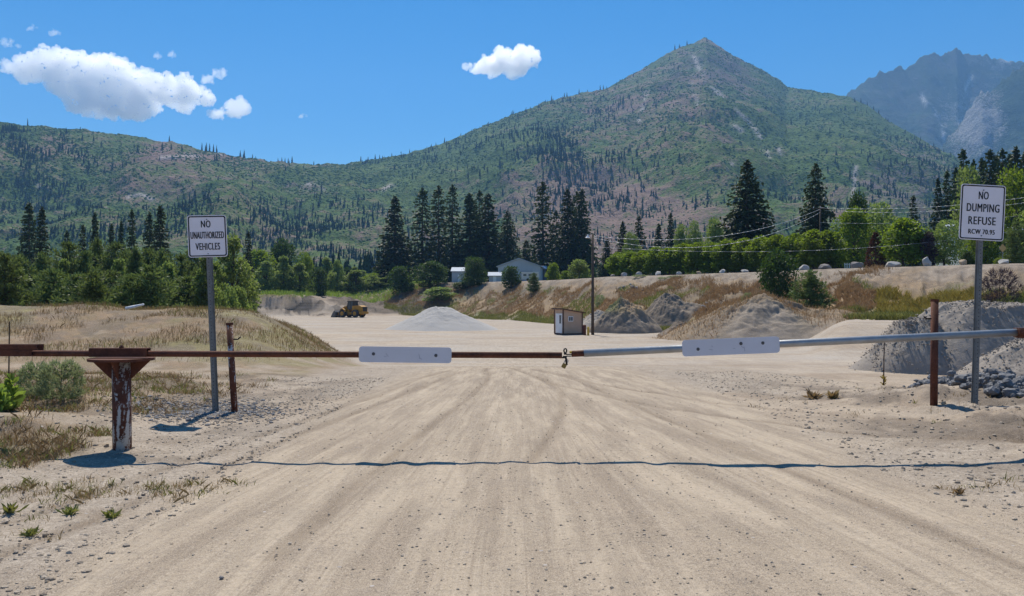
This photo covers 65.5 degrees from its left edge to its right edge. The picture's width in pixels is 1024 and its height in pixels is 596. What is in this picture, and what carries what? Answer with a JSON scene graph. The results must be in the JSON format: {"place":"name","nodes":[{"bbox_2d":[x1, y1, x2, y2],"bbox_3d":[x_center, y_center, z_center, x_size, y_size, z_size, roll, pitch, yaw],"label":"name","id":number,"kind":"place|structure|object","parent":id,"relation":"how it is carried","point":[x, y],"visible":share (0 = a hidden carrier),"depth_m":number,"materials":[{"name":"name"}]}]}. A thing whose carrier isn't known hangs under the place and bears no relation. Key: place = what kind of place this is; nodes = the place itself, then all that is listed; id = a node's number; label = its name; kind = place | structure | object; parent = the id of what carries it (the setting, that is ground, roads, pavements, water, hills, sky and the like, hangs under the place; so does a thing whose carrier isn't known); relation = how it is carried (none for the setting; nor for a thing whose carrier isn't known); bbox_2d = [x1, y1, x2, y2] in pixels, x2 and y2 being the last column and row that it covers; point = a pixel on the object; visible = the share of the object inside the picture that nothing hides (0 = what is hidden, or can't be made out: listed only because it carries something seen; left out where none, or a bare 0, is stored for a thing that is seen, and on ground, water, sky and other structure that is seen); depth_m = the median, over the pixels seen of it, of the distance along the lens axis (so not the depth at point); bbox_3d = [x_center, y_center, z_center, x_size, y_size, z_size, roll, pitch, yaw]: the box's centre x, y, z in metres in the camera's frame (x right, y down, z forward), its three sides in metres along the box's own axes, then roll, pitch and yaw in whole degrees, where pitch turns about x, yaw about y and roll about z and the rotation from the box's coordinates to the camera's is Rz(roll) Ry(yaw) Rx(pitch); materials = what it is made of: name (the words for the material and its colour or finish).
{"place":"outdoors","nodes":[
{"label":"outdoors","id":0,"kind":"place"},
{"bbox_2d":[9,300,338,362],"bbox_3d":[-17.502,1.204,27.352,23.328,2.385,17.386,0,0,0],"label":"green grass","id":1,"kind":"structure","parent":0,"point":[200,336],"depth_m":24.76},
{"bbox_2d":[0,301,351,361],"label":"dry grass","id":2,"kind":"structure","parent":0,"point":[285,324],"depth_m":23.55,"materials":[{"name":"plant"}]},
{"bbox_2d":[0,38,982,271],"bbox_3d":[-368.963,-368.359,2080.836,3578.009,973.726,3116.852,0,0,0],"label":"mountain","id":3,"kind":"structure","parent":0,"point":[784,212],"depth_m":1205.52,"materials":[{"name":"plant"}]},
{"bbox_2d":[0,40,966,266],"bbox_3d":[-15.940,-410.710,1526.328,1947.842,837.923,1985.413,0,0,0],"label":"mountain forest","id":4,"kind":"object","parent":3,"relation":"on","point":[311,225],"visible":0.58,"depth_m":1057.92,"materials":[{"name":"plant"}]},
{"bbox_2d":[0,37,978,268],"bbox_3d":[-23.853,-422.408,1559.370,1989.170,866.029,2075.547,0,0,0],"label":"mountain brush","id":5,"kind":"object","parent":3,"relation":"on","point":[397,158],"visible":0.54,"depth_m":1341.58,"materials":[{"name":"plant"}]},
{"bbox_2d":[0,263,1023,595],"bbox_3d":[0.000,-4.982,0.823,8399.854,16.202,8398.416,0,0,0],"label":"ground","id":6,"kind":"structure","parent":0,"point":[782,455],"depth_m":7.61,"materials":[{"name":"sand"}]},
{"bbox_2d":[0,373,25,409],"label":"mullein","id":7,"kind":"object","parent":6,"relation":"on","point":[17,393],"visible":0.73,"depth_m":10.38,"materials":[{"name":"green plant"}]},
{"bbox_2d":[0,251,40,305],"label":"leafy tree","id":8,"kind":"object","parent":6,"relation":"on","point":[12,295],"visible":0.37,"depth_m":51.80,"materials":[{"name":"green plant"}]},
{"bbox_2d":[13,202,38,269],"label":"fir tree","id":9,"kind":"object","parent":6,"relation":"on","point":[24,235],"visible":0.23,"depth_m":157.51,"materials":[{"name":"green plant"}]},
{"bbox_2d":[15,360,62,396],"bbox_3d":[-7.046,1.206,11.797,0.643,0.584,0.699,0,0,1],"label":"sagebrush","id":10,"kind":"object","parent":6,"relation":"on","point":[30,367],"visible":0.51,"depth_m":11.68,"materials":[{"name":"green plant"}]},
{"bbox_2d":[30,206,51,267],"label":"fir tree","id":11,"kind":"object","parent":6,"relation":"on","point":[41,216],"visible":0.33,"depth_m":145.69,"materials":[{"name":"green plant"}]},
{"bbox_2d":[26,268,77,305],"bbox_3d":[-34.586,0.695,59.846,5.794,6.043,5.817,0,-1,-44],"label":"pine tree","id":12,"kind":"object","parent":6,"relation":"on","point":[44,289],"visible":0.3,"depth_m":59.20,"materials":[{"name":"green plant"}]},
{"bbox_2d":[28,358,90,402],"bbox_3d":[-6.440,1.185,11.384,0.766,0.658,0.833,0,0,23],"label":"sagebrush","id":13,"kind":"object","parent":6,"relation":"on","point":[73,371],"visible":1,"depth_m":11.27,"materials":[{"name":"green plant"}]},
{"bbox_2d":[41,240,90,284],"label":"tree","id":14,"kind":"object","parent":6,"relation":"on","point":[69,247],"visible":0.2,"depth_m":75.95,"materials":[{"name":"green plant"}]},
{"bbox_2d":[46,271,99,305],"bbox_3d":[-29.456,0.821,53.814,4.519,5.340,4.904,0,0,-7],"label":"pine tree","id":15,"kind":"object","parent":6,"relation":"on","point":[74,277],"visible":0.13,"depth_m":53.51,"materials":[{"name":"green plant"}]},
{"bbox_2d":[62,268,119,306],"bbox_3d":[-26.195,0.770,49.786,4.560,5.336,4.643,0,0,-6],"label":"pine tree","id":16,"kind":"object","parent":6,"relation":"on","point":[92,289],"visible":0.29,"depth_m":49.28,"materials":[{"name":"green plant"}]},
{"bbox_2d":[93,241,130,285],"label":"pine tree","id":17,"kind":"object","parent":6,"relation":"on","point":[112,248],"visible":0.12,"depth_m":80.12,"materials":[{"name":"green plant"}]},
{"bbox_2d":[87,357,154,450],"bbox_3d":[-4.216,1.261,8.592,0.660,1.229,0.660,0,0,0],"label":"gate post","id":18,"kind":"object","parent":6,"relation":"on","point":[121,372],"visible":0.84,"depth_m":8.52,"materials":[{"name":"metal"}]},
{"bbox_2d":[0,344,570,362],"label":"barrier gate","id":19,"kind":"structure","parent":18,"relation":"attached to","point":[406,354],"depth_m":8.56,"materials":[{"name":"metal"}]},
{"bbox_2d":[108,272,157,307],"bbox_3d":[-26.827,0.900,56.039,4.242,5.427,4.259,0,0,-12],"label":"tree","id":20,"kind":"object","parent":6,"relation":"on","point":[131,287],"visible":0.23,"depth_m":55.41,"materials":[{"name":"green plant"}]},
{"bbox_2d":[125,245,147,281],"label":"pine tree","id":21,"kind":"object","parent":6,"relation":"on","point":[134,265],"visible":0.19,"depth_m":78.56,"materials":[{"name":"green plant"}]},
{"bbox_2d":[0,369,277,468],"bbox_3d":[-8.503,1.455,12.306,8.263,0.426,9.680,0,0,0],"label":"dry tufts","id":22,"kind":"object","parent":6,"relation":"on","point":[38,450],"visible":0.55,"depth_m":10.73,"materials":[{"name":"beige plant"}]},
{"bbox_2d":[118,263,184,308],"bbox_3d":[-25.591,0.577,56.075,5.266,6.123,5.244,0,0,-34],"label":"bush","id":23,"kind":"object","parent":6,"relation":"on","point":[156,289],"visible":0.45,"depth_m":55.75,"materials":[{"name":"green plant"}]},
{"bbox_2d":[150,205,172,261],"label":"fir tree","id":24,"kind":"object","parent":6,"relation":"on","point":[160,238],"visible":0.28,"depth_m":143.30,"materials":[{"name":"green plant"}]},
{"bbox_2d":[39,392,317,429],"bbox_3d":[-4.548,1.567,11.488,3.778,0.269,3.336,0,0,0],"label":"dark rubble","id":25,"kind":"object","parent":6,"relation":"on","point":[209,409],"visible":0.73,"depth_m":11.38,"materials":[{"name":"stone"}]},
{"bbox_2d":[163,274,217,306],"bbox_3d":[-25.640,0.891,62.767,5.584,5.519,5.606,0,0,6],"label":"pine tree","id":26,"kind":"object","parent":6,"relation":"on","point":[184,296],"visible":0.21,"depth_m":62.39,"materials":[{"name":"green plant"}]},
{"bbox_2d":[186,277,217,308],"bbox_3d":[-23.484,0.928,60.723,3.292,5.176,3.302,0,0,36],"label":"pine tree","id":27,"kind":"object","parent":6,"relation":"on","point":[201,294],"visible":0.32,"depth_m":60.49,"materials":[{"name":"green plant"}]},
{"bbox_2d":[187,215,227,411],"bbox_3d":[-4.399,0.410,11.505,0.557,3.229,0.077,0,0,-11],"label":"road sign","id":28,"kind":"object","parent":6,"relation":"on","point":[207,236],"visible":0.98,"depth_m":11.50,"materials":[{"name":"white"}]},
{"bbox_2d":[226,323,240,412],"bbox_3d":[-4.014,1.162,11.593,0.210,1.613,0.104,-3,0,0],"label":"steel post","id":29,"kind":"object","parent":6,"relation":"on","point":[232,370],"visible":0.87,"depth_m":11.55,"materials":[{"name":"brown metal"}]},
{"bbox_2d":[215,233,261,312],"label":"poplar tree","id":30,"kind":"object","parent":6,"relation":"on","point":[243,268],"visible":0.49,"depth_m":77.57,"materials":[{"name":"green plant"}]},
{"bbox_2d":[253,260,279,291],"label":"tree","id":31,"kind":"object","parent":6,"relation":"on","point":[266,281],"visible":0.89,"depth_m":183.29,"materials":[{"name":"green plant"}]},
{"bbox_2d":[269,237,297,289],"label":"leafy tree","id":32,"kind":"object","parent":6,"relation":"on","point":[280,248],"visible":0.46,"depth_m":203.90,"materials":[{"name":"green plant"}]},
{"bbox_2d":[272,255,294,290],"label":"tree","id":33,"kind":"object","parent":6,"relation":"on","point":[285,269],"visible":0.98,"depth_m":185.42,"materials":[{"name":"green plant"}]},
{"bbox_2d":[287,262,312,293],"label":"tree","id":34,"kind":"object","parent":6,"relation":"on","point":[299,268],"visible":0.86,"depth_m":186.47,"materials":[{"name":"green plant"}]},
{"bbox_2d":[307,266,328,296],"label":"leafy tree","id":35,"kind":"object","parent":6,"relation":"on","point":[321,288],"visible":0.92,"depth_m":189.40,"materials":[{"name":"green plant"}]},
{"bbox_2d":[228,279,443,302],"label":"green grass","id":36,"kind":"structure","parent":6,"relation":"on","point":[354,294],"depth_m":197.50,"materials":[{"name":"green plant"}]},
{"bbox_2d":[331,301,368,317],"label":"wheel loader","id":37,"kind":"object","parent":6,"relation":"on","point":[354,309],"visible":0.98,"depth_m":162.23,"materials":[{"name":"yellow paint"}]},
{"bbox_2d":[340,270,367,294],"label":"poplar tree","id":38,"kind":"object","parent":6,"relation":"on","point":[351,275],"visible":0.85,"depth_m":214.07,"materials":[{"name":"green plant"}]},
{"bbox_2d":[371,195,422,285],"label":"fir tree","id":39,"kind":"object","parent":6,"relation":"on","point":[394,259],"visible":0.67,"depth_m":224.16,"materials":[{"name":"green plant"}]},
{"bbox_2d":[387,265,415,294],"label":"bush","id":40,"kind":"object","parent":6,"relation":"on","point":[401,283],"visible":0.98,"depth_m":194.80,"materials":[{"name":"green plant"}]},
{"bbox_2d":[405,187,433,279],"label":"fir tree","id":41,"kind":"object","parent":6,"relation":"on","point":[416,255],"visible":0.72,"depth_m":227.72,"materials":[{"name":"green plant"}]},
{"bbox_2d":[411,260,449,287],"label":"tree","id":42,"kind":"object","parent":6,"relation":"on","point":[432,266],"visible":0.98,"depth_m":191.07,"materials":[{"name":"green plant"}]},
{"bbox_2d":[422,185,455,281],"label":"fir tree","id":43,"kind":"object","parent":6,"relation":"on","point":[434,249],"visible":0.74,"depth_m":221.88,"materials":[{"name":"green plant"}]},
{"bbox_2d":[386,306,498,330],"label":"gravel pile","id":44,"kind":"object","parent":6,"relation":"on","point":[435,318],"visible":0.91,"depth_m":89.25,"materials":[{"name":"gravel"}]},
{"bbox_2d":[441,184,463,275],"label":"fir tree","id":45,"kind":"object","parent":6,"relation":"on","point":[451,209],"visible":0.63,"depth_m":229.83,"materials":[{"name":"green plant"}]},
{"bbox_2d":[447,193,488,281],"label":"fir tree","id":46,"kind":"object","parent":6,"relation":"on","point":[469,218],"visible":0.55,"depth_m":227.07,"materials":[{"name":"green plant"}]},
{"bbox_2d":[458,256,488,285],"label":"tree","id":47,"kind":"object","parent":6,"relation":"on","point":[474,263],"visible":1,"depth_m":178.85,"materials":[{"name":"green plant"}]},
{"bbox_2d":[458,193,506,281],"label":"fir tree","id":48,"kind":"object","parent":6,"relation":"on","point":[488,252],"visible":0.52,"depth_m":226.77,"materials":[{"name":"green plant"}]},
{"bbox_2d":[487,210,523,271],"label":"spruce tree","id":49,"kind":"object","parent":6,"relation":"on","point":[508,246],"visible":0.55,"depth_m":221.36,"materials":[{"name":"green plant"}]},
{"bbox_2d":[496,258,543,280],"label":"barn","id":50,"kind":"structure","parent":6,"relation":"on","point":[522,265],"depth_m":205.00,"materials":[{"name":"grey metal"}]},
{"bbox_2d":[524,181,558,278],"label":"fir tree","id":51,"kind":"object","parent":6,"relation":"on","point":[543,252],"visible":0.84,"depth_m":225.76,"materials":[{"name":"green plant"}]},
{"bbox_2d":[547,189,585,279],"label":"fir tree","id":52,"kind":"object","parent":6,"relation":"on","point":[563,253],"visible":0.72,"depth_m":221.32,"materials":[{"name":"green plant"}]},
{"bbox_2d":[551,308,585,334],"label":"shed","id":53,"kind":"structure","parent":6,"relation":"on","point":[568,322],"depth_m":77.12,"materials":[{"name":"beige wood"}]},
{"bbox_2d":[222,242,920,284],"bbox_3d":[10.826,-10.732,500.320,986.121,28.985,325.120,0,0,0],"label":"valley forest","id":54,"kind":"object","parent":6,"relation":"on","point":[368,265],"visible":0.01,"depth_m":356.14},
{"bbox_2d":[565,188,599,277],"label":"fir tree","id":55,"kind":"object","parent":6,"relation":"on","point":[584,231],"visible":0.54,"depth_m":223.30,"materials":[{"name":"green plant"}]},
{"bbox_2d":[589,296,662,333],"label":"dirt mound","id":56,"kind":"object","parent":6,"relation":"on","point":[620,315],"visible":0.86,"depth_m":81.31,"materials":[{"name":"gravel"}]},
{"bbox_2d":[384,264,895,320],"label":"rusty grass","id":57,"kind":"structure","parent":6,"relation":"on","point":[851,286],"depth_m":102.40,"materials":[{"name":"plant"}]},
{"bbox_2d":[382,301,923,330],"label":"green grass","id":58,"kind":"structure","parent":6,"relation":"on","point":[871,315],"depth_m":120.39,"materials":[{"name":"plant"}]},
{"bbox_2d":[641,246,665,273],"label":"hedge tree","id":59,"kind":"object","parent":6,"relation":"on","point":[650,264],"visible":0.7,"depth_m":128.98,"materials":[{"name":"green plant"}]},
{"bbox_2d":[645,292,701,326],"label":"dirt mound","id":60,"kind":"object","parent":6,"relation":"on","point":[666,309],"visible":0.73,"depth_m":89.34,"materials":[{"name":"soil"}]},
{"bbox_2d":[667,243,693,274],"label":"hedge tree","id":61,"kind":"object","parent":6,"relation":"on","point":[677,254],"visible":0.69,"depth_m":125.40,"materials":[{"name":"green plant"}]},
{"bbox_2d":[681,242,706,272],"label":"hedge tree","id":62,"kind":"object","parent":6,"relation":"on","point":[689,261],"visible":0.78,"depth_m":122.22,"materials":[{"name":"green plant"}]},
{"bbox_2d":[385,285,1023,322],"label":"dry grass","id":63,"kind":"structure","parent":6,"relation":"on","point":[585,298],"depth_m":123.11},
{"bbox_2d":[695,242,720,272],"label":"hedge tree","id":64,"kind":"object","parent":6,"relation":"on","point":[705,263],"visible":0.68,"depth_m":120.38,"materials":[{"name":"green plant"}]},
{"bbox_2d":[403,275,1023,319],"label":"green grass","id":65,"kind":"structure","parent":6,"relation":"on","point":[1019,300],"depth_m":110.80,"materials":[{"name":"plant"}]},
{"bbox_2d":[710,238,740,272],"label":"hedge tree","id":66,"kind":"object","parent":6,"relation":"on","point":[721,263],"visible":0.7,"depth_m":117.37,"materials":[{"name":"green plant"}]},
{"bbox_2d":[726,237,755,269],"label":"hedge tree","id":67,"kind":"object","parent":6,"relation":"on","point":[736,261],"visible":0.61,"depth_m":115.11,"materials":[{"name":"green plant"}]},
{"bbox_2d":[703,159,780,273],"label":"spruce tree","id":68,"kind":"object","parent":6,"relation":"on","point":[742,214],"visible":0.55,"depth_m":129.15,"materials":[{"name":"green plant"}]},
{"bbox_2d":[739,234,768,271],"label":"hedge tree","id":69,"kind":"object","parent":6,"relation":"on","point":[752,255],"visible":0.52,"depth_m":112.34,"materials":[{"name":"green plant"}]},
{"bbox_2d":[660,291,856,340],"bbox_3d":[21.125,1.698,68.136,19.228,4.602,14.480,0,0,0],"label":"dirt mound","id":70,"kind":"object","parent":6,"relation":"on","point":[762,315],"visible":0.82,"depth_m":64.48,"materials":[{"name":"soil"}]},
{"bbox_2d":[652,288,861,340],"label":"rusty grass","id":71,"kind":"structure","parent":70,"relation":"on","point":[757,292],"depth_m":66.66,"materials":[{"name":"plant"}]},
{"bbox_2d":[757,234,792,267],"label":"hedge tree","id":72,"kind":"object","parent":6,"relation":"on","point":[771,242],"visible":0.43,"depth_m":109.45,"materials":[{"name":"green plant"}]},
{"bbox_2d":[756,247,800,299],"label":"leafy tree","id":73,"kind":"object","parent":6,"relation":"on","point":[777,265],"visible":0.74,"depth_m":79.25,"materials":[{"name":"green plant"}]},
{"bbox_2d":[792,229,828,269],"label":"hedge tree","id":74,"kind":"object","parent":6,"relation":"on","point":[806,238],"visible":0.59,"depth_m":104.18,"materials":[{"name":"green plant"}]},
{"bbox_2d":[788,163,835,270],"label":"spruce tree","id":75,"kind":"object","parent":6,"relation":"on","point":[813,221],"visible":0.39,"depth_m":129.68,"materials":[{"name":"green plant"}]},
{"bbox_2d":[787,269,836,308],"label":"bush","id":76,"kind":"object","parent":6,"relation":"on","point":[810,282],"visible":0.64,"depth_m":73.44,"materials":[{"name":"green plant"}]},
{"bbox_2d":[807,230,850,267],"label":"hedge tree","id":77,"kind":"object","parent":6,"relation":"on","point":[829,256],"visible":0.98,"depth_m":102.31,"materials":[{"name":"green plant"}]},
{"bbox_2d":[830,205,877,267],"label":"leafy tree","id":78,"kind":"object","parent":6,"relation":"on","point":[850,219],"visible":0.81,"depth_m":109.46,"materials":[{"name":"green plant"}]},
{"bbox_2d":[864,232,886,267],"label":"dead conifer","id":79,"kind":"object","parent":6,"relation":"on","point":[874,242],"visible":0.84,"depth_m":91.73,"materials":[{"name":"brown plant"}]},
{"bbox_2d":[861,201,907,266],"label":"leafy tree","id":80,"kind":"object","parent":6,"relation":"on","point":[880,220],"visible":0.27,"depth_m":111.44,"materials":[{"name":"green plant"}]},
{"bbox_2d":[877,217,933,266],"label":"hedge tree","id":81,"kind":"object","parent":6,"relation":"on","point":[905,230],"visible":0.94,"depth_m":89.07,"materials":[{"name":"green plant"}]},
{"bbox_2d":[866,316,949,374],"bbox_3d":[17.485,2.111,34.989,4.717,2.686,4.794,0,0,-38],"label":"gravel pile","id":82,"kind":"object","parent":6,"relation":"on","point":[899,367],"visible":0.51,"depth_m":33.68,"materials":[{"name":"gravel"}]},
{"bbox_2d":[871,284,983,312],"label":"golden weeds","id":83,"kind":"object","parent":6,"relation":"on","point":[906,302],"visible":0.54,"depth_m":67.09,"materials":[{"name":"yellow plant"}]},
{"bbox_2d":[919,231,938,265],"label":"purple tree","id":84,"kind":"object","parent":6,"relation":"on","point":[929,238],"visible":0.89,"depth_m":87.81,"materials":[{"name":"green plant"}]},
{"bbox_2d":[923,299,938,405],"bbox_3d":[5.934,0.926,11.294,0.218,1.819,0.112,1,0,0],"label":"steel post","id":85,"kind":"object","parent":6,"relation":"on","point":[934,318],"visible":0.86,"depth_m":11.25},
{"bbox_2d":[847,300,1023,370],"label":"gravel pile","id":86,"kind":"object","parent":6,"relation":"on","point":[960,357],"visible":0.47,"depth_m":34.48,"materials":[{"name":"gravel"}]},
{"bbox_2d":[848,300,1023,376],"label":"rock rubble","id":87,"kind":"object","parent":86,"relation":"on","point":[940,326],"visible":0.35,"depth_m":34.29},
{"bbox_2d":[936,170,954,226],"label":"fir tree","id":88,"kind":"object","parent":6,"relation":"on","point":[943,213],"visible":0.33,"depth_m":137.96,"materials":[{"name":"green plant"}]},
{"bbox_2d":[924,218,968,265],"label":"leafy tree","id":89,"kind":"object","parent":6,"relation":"on","point":[941,233],"visible":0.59,"depth_m":89.03,"materials":[{"name":"green plant"}]},
{"bbox_2d":[903,368,1023,397],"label":"cobbles","id":90,"kind":"object","parent":6,"relation":"on","point":[995,382],"visible":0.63,"depth_m":11.87,"materials":[{"name":"stone"}]},
{"bbox_2d":[950,162,992,260],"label":"leafy tree","id":91,"kind":"object","parent":6,"relation":"on","point":[975,176],"visible":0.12,"depth_m":108.20,"materials":[{"name":"green plant"}]},
{"bbox_2d":[959,184,1005,404],"bbox_3d":[6.388,0.138,10.905,0.625,3.389,0.060,2,0,0],"label":"road sign","id":92,"kind":"object","parent":6,"relation":"on","point":[982,213],"visible":1,"depth_m":10.89,"materials":[{"name":"white"}]},
{"bbox_2d":[960,224,1009,263],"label":"leafy tree","id":93,"kind":"object","parent":6,"relation":"on","point":[992,255],"visible":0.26,"depth_m":99.55,"materials":[{"name":"green plant"}]},
{"bbox_2d":[956,338,1023,377],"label":"gravel pile","id":94,"kind":"object","parent":6,"relation":"on","point":[1010,363],"visible":0.47,"depth_m":28.49,"materials":[{"name":"gravel"}]},
{"bbox_2d":[979,149,1006,213],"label":"fir tree","id":95,"kind":"object","parent":6,"relation":"on","point":[990,175],"visible":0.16,"depth_m":134.98,"materials":[{"name":"green plant"}]},
{"bbox_2d":[981,266,1023,301],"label":"dead bush","id":96,"kind":"object","parent":6,"relation":"on","point":[1009,286],"visible":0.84,"depth_m":61.78,"materials":[{"name":"brown plant"}]},
{"bbox_2d":[987,163,1023,261],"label":"leafy tree","id":97,"kind":"object","parent":6,"relation":"on","point":[1010,185],"visible":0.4,"depth_m":103.21,"materials":[{"name":"green plant"}]},
{"bbox_2d":[999,221,1023,263],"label":"tree","id":98,"kind":"object","parent":6,"relation":"on","point":[1015,234],"visible":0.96,"depth_m":81.82,"materials":[{"name":"green plant"}]},
{"bbox_2d":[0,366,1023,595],"bbox_3d":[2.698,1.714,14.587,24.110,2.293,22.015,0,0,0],"label":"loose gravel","id":99,"kind":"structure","parent":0,"point":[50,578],"depth_m":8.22,"materials":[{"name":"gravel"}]},
{"bbox_2d":[0,384,1023,541],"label":"verge grass","id":100,"kind":"structure","parent":0,"point":[33,484],"depth_m":6.75,"materials":[{"name":"plant"}]},
{"bbox_2d":[0,0,1023,164],"label":"sky","id":101,"kind":"structure","parent":0,"point":[304,81],"materials":[{"name":"blue"}]},
{"bbox_2d":[846,47,1023,148],"bbox_3d":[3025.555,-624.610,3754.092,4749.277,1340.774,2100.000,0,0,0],"label":"mountain","id":102,"kind":"structure","parent":0,"point":[929,98],"depth_m":3949.08,"materials":[{"name":"stone"}]},
{"bbox_2d":[941,64,1023,174],"bbox_3d":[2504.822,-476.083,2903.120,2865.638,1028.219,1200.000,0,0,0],"label":"rocky spur","id":103,"kind":"structure","parent":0,"point":[993,119],"depth_m":2950.44,"materials":[{"name":"stone"}]},
{"bbox_3d":[5.681,1.077,8.613,0.400,1.317,0.400,0,0,0],"label":"gate post","id":104,"kind":"object","parent":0,"visible":0},
{"bbox_2d":[567,328,1023,356],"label":"barrier gate","id":105,"kind":"structure","parent":104,"relation":"attached to","point":[733,346],"depth_m":8.56,"materials":[{"name":"metal"}]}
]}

